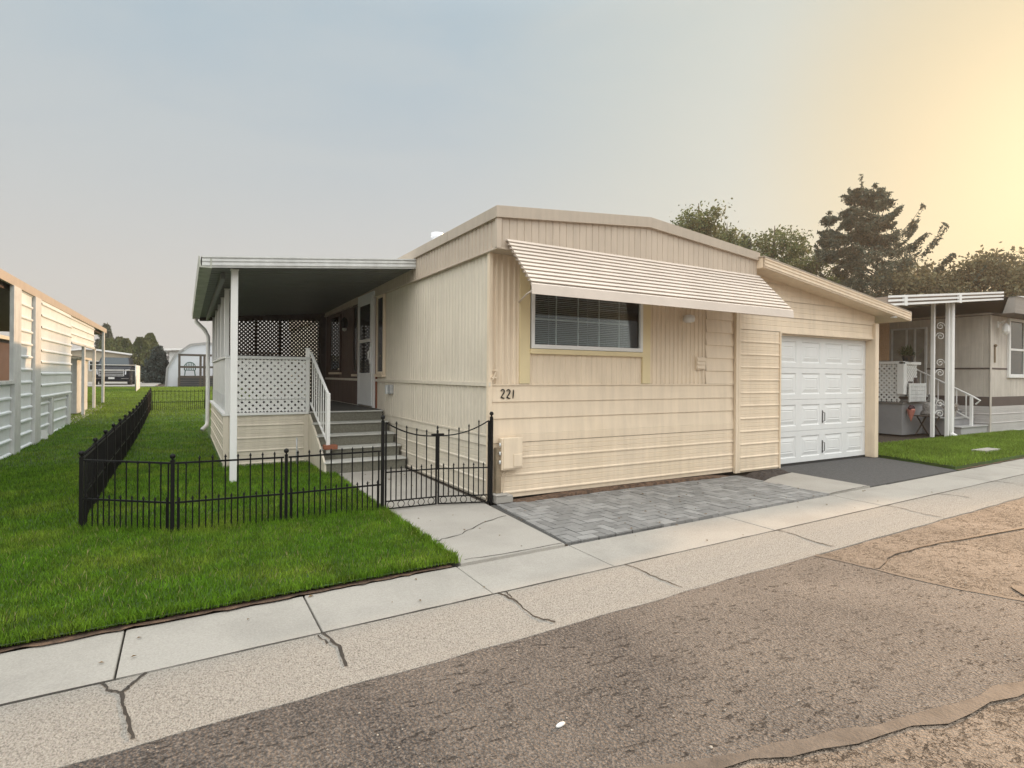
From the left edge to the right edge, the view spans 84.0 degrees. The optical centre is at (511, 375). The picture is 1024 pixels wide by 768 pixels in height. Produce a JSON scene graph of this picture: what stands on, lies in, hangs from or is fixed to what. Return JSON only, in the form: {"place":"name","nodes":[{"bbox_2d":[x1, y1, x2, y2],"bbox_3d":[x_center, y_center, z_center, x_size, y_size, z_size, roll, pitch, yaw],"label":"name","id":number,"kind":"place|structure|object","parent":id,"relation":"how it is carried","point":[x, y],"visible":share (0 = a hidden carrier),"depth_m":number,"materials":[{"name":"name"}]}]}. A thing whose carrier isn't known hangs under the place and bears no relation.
{"place":"outdoors","nodes":[
{"label":"outdoors","id":0,"kind":"place"},
{"bbox_2d":[87,382,160,386],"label":"drive","id":1,"kind":"structure","parent":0,"point":[116,384],"depth_m":37.19,"materials":[{"name":"concrete"}]},
{"bbox_2d":[96,357,134,384],"bbox_3d":[-26.548,-0.301,38.105,2.340,1.875,5.150,0,0,-30],"label":"parked suv","id":2,"kind":"object","parent":1,"relation":"on","point":[116,363],"visible":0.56,"depth_m":36.44,"materials":[{"name":"black paint"}]},
{"bbox_2d":[67,386,257,424],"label":"lawn grass","id":3,"kind":"structure","parent":0,"point":[129,397],"depth_m":20.66,"materials":[{"name":"green plant"}]},
{"bbox_2d":[0,420,366,533],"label":"lawn grass","id":4,"kind":"structure","parent":0,"point":[44,479],"depth_m":7.50,"materials":[{"name":"green plant"}]},
{"bbox_2d":[165,342,241,386],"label":"rounded shed","id":5,"kind":"structure","parent":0,"point":[171,377],"depth_m":34.37,"materials":[{"name":"white metal"}]},
{"bbox_2d":[0,387,456,645],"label":"lawn","id":6,"kind":"structure","parent":0,"point":[148,452],"depth_m":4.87,"materials":[{"name":"green plant"}]},
{"bbox_2d":[0,268,106,459],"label":"home","id":7,"kind":"object","parent":6,"relation":"on","point":[30,317],"visible":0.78,"depth_m":11.47,"materials":[{"name":"white metal"}]},
{"bbox_2d":[71,405,101,421],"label":"carport slab","id":8,"kind":"structure","parent":6,"relation":"on","point":[85,413],"depth_m":16.87,"materials":[{"name":"concrete"}]},
{"bbox_2d":[41,350,91,413],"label":"storage shed","id":9,"kind":"structure","parent":8,"relation":"on","point":[76,361],"depth_m":16.80,"materials":[{"name":"beige"}]},
{"bbox_2d":[88,364,139,390],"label":"fence","id":10,"kind":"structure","parent":6,"relation":"on","point":[137,377],"depth_m":27.06,"materials":[{"name":"white metal"}]},
{"bbox_2d":[83,390,150,522],"bbox_3d":[-7.821,0.954,11.793,0.050,0.969,14.961,0,0,-30],"label":"iron fence","id":11,"kind":"object","parent":6,"relation":"on","point":[116,442],"visible":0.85,"depth_m":7.77,"materials":[{"name":"black metal"}]},
{"bbox_2d":[150,388,205,410],"bbox_3d":[-10.241,0.802,19.206,3.380,0.812,0.057,0,0,-30],"label":"iron fence","id":12,"kind":"object","parent":6,"relation":"on","point":[194,401],"visible":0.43,"depth_m":18.99,"materials":[{"name":"black metal"}]},
{"bbox_2d":[178,354,212,386],"bbox_3d":[-18.167,-0.278,33.689,2.780,1.970,0.140,0,0,-30],"label":"pergola","id":13,"kind":"object","parent":6,"relation":"on","point":[200,378],"visible":0.61,"depth_m":33.40,"materials":[{"name":"grey wood"}]},
{"bbox_2d":[184,362,195,375],"bbox_3d":[-19.097,-0.350,33.720,0.648,0.949,0.585,0,0,-30],"label":"plastic chair","id":14,"kind":"object","parent":13,"relation":"on","point":[191,368],"visible":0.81,"depth_m":33.85,"materials":[{"name":"white plastic"}]},
{"bbox_2d":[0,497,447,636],"bbox_3d":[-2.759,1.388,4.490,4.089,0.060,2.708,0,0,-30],"label":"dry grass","id":15,"kind":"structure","parent":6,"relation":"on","point":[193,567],"depth_m":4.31,"materials":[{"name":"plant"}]},
{"bbox_2d":[78,446,380,532],"bbox_3d":[-2.632,1.091,5.434,2.720,0.777,0.441,0,0,-17],"label":"iron fence","id":16,"kind":"object","parent":6,"relation":"on","point":[83,501],"visible":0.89,"depth_m":5.24,"materials":[{"name":"black metal"}]},
{"bbox_2d":[296,437,297,462],"bbox_3d":[-3.390,1.198,8.955,0.023,0.451,0.033,0,0,-30],"label":"metal stake","id":17,"kind":"object","parent":6,"relation":"on","point":[296,447],"visible":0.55,"depth_m":8.95,"materials":[{"name":"white metal"}]},
{"bbox_2d":[192,256,415,482],"bbox_3d":[-4.308,-0.170,10.653,2.890,3.212,6.500,0,0,-30],"label":"covered porch","id":18,"kind":"object","parent":6,"relation":"on","point":[230,292],"visible":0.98,"depth_m":9.15,"materials":[{"name":"white metal"}]},
{"bbox_2d":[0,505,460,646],"bbox_3d":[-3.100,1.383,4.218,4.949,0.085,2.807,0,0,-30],"label":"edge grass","id":19,"kind":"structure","parent":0,"point":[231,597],"depth_m":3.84,"materials":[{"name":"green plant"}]},
{"bbox_2d":[338,468,564,567],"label":"walkway","id":20,"kind":"structure","parent":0,"point":[482,540],"depth_m":5.60,"materials":[{"name":"concrete"}]},
{"bbox_2d":[380,411,493,508],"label":"iron gate","id":21,"kind":"structure","parent":20,"relation":"on","point":[489,494],"depth_m":6.31,"materials":[{"name":"black metal"}]},
{"bbox_2d":[0,379,1012,653],"bbox_3d":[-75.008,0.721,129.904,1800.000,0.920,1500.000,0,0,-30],"label":"ground","id":22,"kind":"structure","parent":0,"point":[882,437],"depth_m":4.27,"materials":[{"name":"soil"}]},
{"bbox_2d":[0,335,41,380],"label":"mobile home","id":23,"kind":"object","parent":22,"relation":"on","point":[4,358],"depth_m":23.43,"materials":[{"name":"beige"}]},
{"bbox_2d":[94,322,113,348],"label":"spruce tree","id":24,"kind":"object","parent":22,"relation":"on","point":[109,333],"visible":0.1,"depth_m":59.73,"materials":[{"name":"green plant"}]},
{"bbox_2d":[71,348,141,381],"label":"mobile home","id":25,"kind":"object","parent":22,"relation":"on","point":[78,352],"visible":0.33,"depth_m":48.58,"materials":[{"name":"white metal"}]},
{"bbox_2d":[89,361,98,369],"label":"window","id":26,"kind":"structure","parent":25,"relation":"in","point":[90,362],"depth_m":48.52,"materials":[{"name":"white glass"}]},
{"bbox_2d":[98,338,117,351],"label":"arborvitae tree","id":27,"kind":"object","parent":22,"relation":"on","point":[110,342],"visible":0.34,"depth_m":55.35,"materials":[{"name":"green plant"}]},
{"bbox_2d":[110,336,122,351],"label":"arborvitae tree","id":28,"kind":"object","parent":22,"relation":"on","point":[118,339],"visible":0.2,"depth_m":56.19,"materials":[{"name":"green plant"}]},
{"bbox_2d":[118,338,131,352],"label":"arborvitae tree","id":29,"kind":"object","parent":22,"relation":"on","point":[125,346],"visible":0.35,"depth_m":51.95,"materials":[{"name":"green plant"}]},
{"bbox_2d":[130,336,148,381],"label":"arborvitae tree","id":30,"kind":"object","parent":22,"relation":"on","point":[136,347],"visible":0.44,"depth_m":49.81,"materials":[{"name":"green plant"}]},
{"bbox_2d":[140,332,159,381],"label":"arborvitae tree","id":31,"kind":"object","parent":22,"relation":"on","point":[149,342],"visible":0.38,"depth_m":49.59,"materials":[{"name":"green plant"}]},
{"bbox_2d":[140,345,168,383],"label":"spruce tree","id":32,"kind":"object","parent":22,"relation":"on","point":[156,365],"visible":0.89,"depth_m":44.41,"materials":[{"name":"green plant"}]},
{"bbox_2d":[164,348,277,379],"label":"mobile home","id":33,"kind":"object","parent":22,"relation":"on","point":[170,352],"visible":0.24,"depth_m":40.36,"materials":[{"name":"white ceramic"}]},
{"bbox_2d":[308,352,405,472],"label":"concrete steps","id":34,"kind":"structure","parent":22,"relation":"on","point":[356,430],"depth_m":8.95,"materials":[{"name":"beige concrete"}]},
{"bbox_2d":[323,444,337,449],"bbox_3d":[-2.705,1.061,8.460,0.190,0.064,0.150,0,0,-30],"label":"brick","id":35,"kind":"object","parent":34,"relation":"on","point":[330,446],"visible":0.98,"depth_m":8.40,"materials":[{"name":"red brick"}]},
{"bbox_2d":[408,469,567,545],"bbox_3d":[-0.551,1.503,6.922,0.131,0.085,4.473,0,0,-28],"label":"soil joint","id":36,"kind":"object","parent":22,"relation":"on","point":[459,491],"visible":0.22,"depth_m":7.29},
{"bbox_2d":[0,475,1023,767],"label":"gutter","id":37,"kind":"object","parent":22,"relation":"on","point":[68,727],"visible":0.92,"depth_m":3.22,"materials":[{"name":"concrete"}]},
{"bbox_2d":[0,474,1021,738],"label":"pavement crack","id":38,"kind":"object","parent":37,"relation":"on","point":[122,696],"visible":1,"depth_m":3.13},
{"bbox_2d":[289,205,793,500],"bbox_3d":[-1.877,-0.407,13.597,4.630,3.685,15.460,0,0,-30],"label":"mobile home","id":39,"kind":"object","parent":22,"relation":"on","point":[538,327],"visible":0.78,"depth_m":7.46,"materials":[{"name":"beige metal"}]},
{"bbox_2d":[328,314,341,373],"bbox_3d":[-4.081,-0.707,13.113,0.065,1.350,1.040,0,0,-30],"label":"side window","id":40,"kind":"structure","parent":39,"relation":"in","point":[335,321],"depth_m":13.09,"materials":[{"name":"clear glass"}]},
{"bbox_2d":[351,304,357,375],"bbox_3d":[-3.181,-0.710,11.555,0.065,1.450,0.400,0,0,-30],"label":"side window","id":41,"kind":"structure","parent":39,"relation":"in","point":[355,308],"depth_m":11.59,"materials":[{"name":"brown glass"}]},
{"bbox_2d":[357,291,375,407],"bbox_3d":[-2.807,-0.482,10.837,0.131,2.140,1.080,0,0,-30],"label":"storm door","id":42,"kind":"structure","parent":39,"relation":"in","point":[367,302],"depth_m":10.72,"materials":[{"name":"white metal"}]},
{"bbox_2d":[374,294,385,376],"bbox_3d":[-2.339,-0.703,10.095,0.065,1.450,0.470,0,0,-30],"label":"side window","id":43,"kind":"structure","parent":39,"relation":"in","point":[381,299],"depth_m":10.07,"materials":[{"name":"beige"}]},
{"bbox_2d":[519,267,642,356],"bbox_3d":[1.007,-0.717,7.365,2.100,1.350,0.245,0,0,-30],"label":"window","id":44,"kind":"structure","parent":39,"relation":"in","point":[559,325],"depth_m":7.34,"materials":[{"name":"white glass"}]},
{"bbox_2d":[491,475,828,545],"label":"paver patio","id":45,"kind":"structure","parent":22,"relation":"on","point":[587,517],"depth_m":6.38,"materials":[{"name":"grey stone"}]},
{"bbox_2d":[493,492,512,503],"bbox_3d":[-0.122,1.399,6.523,0.230,0.100,0.170,0,0,-30],"label":"concrete block","id":46,"kind":"object","parent":45,"relation":"on","point":[500,498],"depth_m":6.46,"materials":[{"name":"grey concrete"}]},
{"bbox_2d":[494,447,500,493],"bbox_3d":[-0.167,1.089,6.539,0.065,0.520,0.065,0,0,-30],"label":"wooden post","id":47,"kind":"object","parent":46,"relation":"on","point":[497,475],"visible":1,"depth_m":6.51,"materials":[{"name":"brown wood"}]},
{"bbox_2d":[502,475,726,503],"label":"leaf litter","id":48,"kind":"object","parent":45,"relation":"on","point":[588,491],"visible":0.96,"depth_m":7.25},
{"bbox_2d":[669,198,734,242],"bbox_3d":[10.734,-4.374,34.202,6.343,12.030,6.368,0,0,39],"label":"leafy tree","id":49,"kind":"object","parent":22,"relation":"on","point":[698,223],"visible":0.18,"depth_m":33.11,"materials":[{"name":"green plant"}]},
{"bbox_2d":[741,233,751,248],"bbox_3d":[15.031,-3.767,36.581,2.837,10.955,2.798,0,0,-30],"label":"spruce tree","id":50,"kind":"object","parent":22,"relation":"on","point":[750,245],"visible":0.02,"depth_m":36.55,"materials":[{"name":"green plant"}]},
{"bbox_2d":[720,221,773,258],"bbox_3d":[13.460,-4.039,35.817,5.738,11.402,5.460,0,0,-5],"label":"leafy tree","id":51,"kind":"object","parent":22,"relation":"on","point":[739,241],"visible":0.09,"depth_m":35.02,"materials":[{"name":"green plant"}]},
{"bbox_2d":[743,469,788,480],"bbox_3d":[3.805,1.460,8.547,1.172,0.095,0.390,0,0,-42],"label":"mulch bed","id":52,"kind":"object","parent":22,"relation":"on","point":[763,475],"visible":0.94,"depth_m":8.38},
{"bbox_2d":[733,224,828,276],"bbox_3d":[16.640,-3.977,36.321,6.798,11.329,6.144,0,0,-30],"label":"leafy tree","id":53,"kind":"object","parent":22,"relation":"on","point":[791,248],"visible":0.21,"depth_m":35.11,"materials":[{"name":"green plant"}]},
{"bbox_2d":[678,256,911,472],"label":"garage","id":54,"kind":"structure","parent":22,"relation":"on","point":[808,386],"depth_m":9.61,"materials":[{"name":"beige metal"}]},
{"bbox_2d":[781,336,865,463],"bbox_3d":[5.418,0.403,9.891,2.680,2.120,0.064,0,0,-30],"label":"garage door","id":55,"kind":"structure","parent":54,"relation":"in","point":[823,379],"depth_m":9.90,"materials":[{"name":"metal"}]},
{"bbox_2d":[763,473,869,495],"bbox_3d":[4.135,1.532,7.928,1.070,0.100,1.215,0,0,-30],"label":"concrete pad","id":56,"kind":"object","parent":22,"relation":"on","point":[814,483],"visible":0.71,"depth_m":7.82,"materials":[{"name":"grey concrete"}]},
{"bbox_2d":[785,249,868,288],"bbox_3d":[18.277,-3.059,34.729,6.069,9.519,5.821,0,0,-30],"label":"leafy tree","id":57,"kind":"object","parent":22,"relation":"on","point":[814,268],"visible":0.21,"depth_m":33.88,"materials":[{"name":"green plant"}]},
{"bbox_2d":[773,296,1023,431],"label":"mobile home","id":58,"kind":"object","parent":22,"relation":"on","point":[989,354],"visible":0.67,"depth_m":15.70,"materials":[{"name":"grey metal"}]},
{"bbox_2d":[891,327,926,396],"bbox_3d":[11.716,-0.393,16.803,0.050,2.030,0.950,0,0,-30],"label":"side window","id":59,"kind":"structure","parent":58,"relation":"in","point":[902,337],"depth_m":16.69,"materials":[{"name":"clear glass"}]},
{"bbox_2d":[1007,318,1023,377],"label":"window","id":60,"kind":"structure","parent":58,"relation":"in","point":[1015,338],"depth_m":15.86,"materials":[{"name":"white glass"}]},
{"bbox_2d":[813,174,987,297],"bbox_3d":[20.119,-4.464,32.057,9.622,13.800,10.481,0,0,-30],"label":"spruce tree","id":61,"kind":"object","parent":22,"relation":"on","point":[863,238],"visible":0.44,"depth_m":31.10,"materials":[{"name":"green plant"}]},
{"bbox_2d":[865,257,980,296],"bbox_3d":[21.573,-2.329,29.974,6.791,8.109,6.150,0,0,-30],"label":"leafy tree","id":62,"kind":"object","parent":22,"relation":"on","point":[937,284],"visible":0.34,"depth_m":28.73,"materials":[{"name":"green plant"}]},
{"bbox_2d":[914,415,943,435],"bbox_3d":[10.711,1.270,14.631,0.700,0.502,0.380,0,0,-30],"label":"folding table","id":63,"kind":"object","parent":22,"relation":"on","point":[925,416],"visible":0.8,"depth_m":14.61,"materials":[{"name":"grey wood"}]},
{"bbox_2d":[920,394,938,415],"bbox_3d":[10.755,0.747,14.642,0.400,0.543,0.400,0,0,-30],"label":"garden figurine","id":64,"kind":"object","parent":63,"relation":"on","point":[925,408],"visible":0.46,"depth_m":14.57,"materials":[{"name":"white ceramic"}]},
{"bbox_2d":[899,242,1023,296],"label":"leafy tree","id":65,"kind":"object","parent":22,"relation":"on","point":[996,274],"visible":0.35,"depth_m":28.68,"materials":[{"name":"green plant"}]},
{"bbox_2d":[973,255,1023,294],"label":"leafy tree","id":66,"kind":"object","parent":22,"relation":"on","point":[1011,265],"visible":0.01,"depth_m":30.60,"materials":[{"name":"green plant"}]},
{"bbox_2d":[0,458,1023,705],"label":"sidewalk","id":67,"kind":"structure","parent":0,"point":[42,670],"depth_m":3.74,"materials":[{"name":"concrete"}]},
{"bbox_2d":[0,457,1023,651],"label":"edge litter","id":68,"kind":"object","parent":67,"relation":"on","point":[90,633],"visible":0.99,"depth_m":3.51,"materials":[{"name":"brown plant"}]},
{"bbox_2d":[0,0,1023,373],"label":"sky","id":69,"kind":"structure","parent":0,"point":[140,140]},
{"bbox_2d":[758,456,956,487],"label":"driveway","id":70,"kind":"structure","parent":0,"point":[872,471],"depth_m":9.02,"materials":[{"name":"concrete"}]},
{"bbox_2d":[725,497,1023,767],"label":"road","id":71,"kind":"structure","parent":0,"point":[990,734],"depth_m":4.34,"materials":[{"name":"beige asphalt"}]},
{"bbox_2d":[61,556,1023,767],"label":"road seal coat","id":72,"kind":"object","parent":71,"relation":"on","point":[587,678],"visible":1,"depth_m":2.94,"materials":[{"name":"asphalt"}]},
{"bbox_2d":[556,721,564,727],"bbox_3d":[0.222,1.591,2.595,0.051,0.018,0.020,0,0,-39],"label":"white chip","id":73,"kind":"object","parent":72,"relation":"on","point":[560,724],"visible":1,"depth_m":2.59,"materials":[{"name":"stone"}]},
{"bbox_2d":[104,525,1013,767],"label":"loose gravel","id":74,"kind":"structure","parent":71,"relation":"on","point":[710,747],"depth_m":2.81,"materials":[{"name":"grey gravel"}]},
{"bbox_2d":[629,527,1023,767],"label":"road tar seam","id":75,"kind":"object","parent":71,"relation":"on","point":[947,714],"visible":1,"depth_m":2.59,"materials":[{"name":"asphalt"}]},
{"bbox_2d":[939,403,958,416],"bbox_3d":[11.590,0.861,15.049,0.498,0.441,0.495,0,0,18],"label":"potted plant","id":76,"kind":"object","parent":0,"point":[955,408],"visible":0.27,"depth_m":14.96,"materials":[{"name":"plant"}]},
{"bbox_2d":[878,429,1023,470],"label":"lawn","id":77,"kind":"structure","parent":0,"point":[955,467],"depth_m":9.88,"materials":[{"name":"green plant"}]},
{"bbox_2d":[877,292,1003,436],"bbox_3d":[8.897,-0.350,16.035,5.640,3.739,6.060,0,0,-30],"label":"covered porch","id":78,"kind":"object","parent":77,"relation":"on","point":[893,417],"visible":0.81,"depth_m":14.60,"materials":[{"name":"white metal"}]},
{"bbox_2d":[879,323,889,359],"bbox_3d":[9.205,-0.918,16.020,0.010,1.021,2.650,0,0,-30],"label":"bamboo blind","id":79,"kind":"object","parent":78,"relation":"hanging from","point":[884,329],"visible":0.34,"depth_m":14.97,"materials":[{"name":"brown wood"}]},
{"bbox_2d":[897,344,923,361],"bbox_3d":[10.324,-0.596,14.789,0.557,0.474,0.662,0,0,9],"label":"potted plant","id":80,"kind":"object","parent":78,"relation":"on","point":[908,353],"visible":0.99,"depth_m":14.71,"materials":[{"name":"green plant"}]},
{"bbox_2d":[907,405,914,420],"bbox_3d":[10.275,0.968,14.632,0.202,0.425,0.200,0,0,14],"label":"hanging ornament","id":81,"kind":"object","parent":78,"relation":"hanging from","point":[911,410],"visible":1,"depth_m":14.59,"materials":[{"name":"orange ceramic"}]},
{"bbox_2d":[908,383,925,401],"bbox_3d":[10.534,0.435,14.790,0.840,0.495,0.040,0,0,-30],"label":"wooden sign","id":82,"kind":"object","parent":78,"relation":"attached to","point":[914,395],"visible":1,"depth_m":14.76,"materials":[{"name":"white wood"}]},
{"bbox_2d":[972,448,998,451],"bbox_3d":[9.305,1.465,11.164,0.700,0.047,0.220,0,0,-30],"label":"utility cover","id":83,"kind":"object","parent":77,"relation":"on","point":[986,449],"visible":0.62,"depth_m":11.10,"materials":[{"name":"concrete"}]}
]}

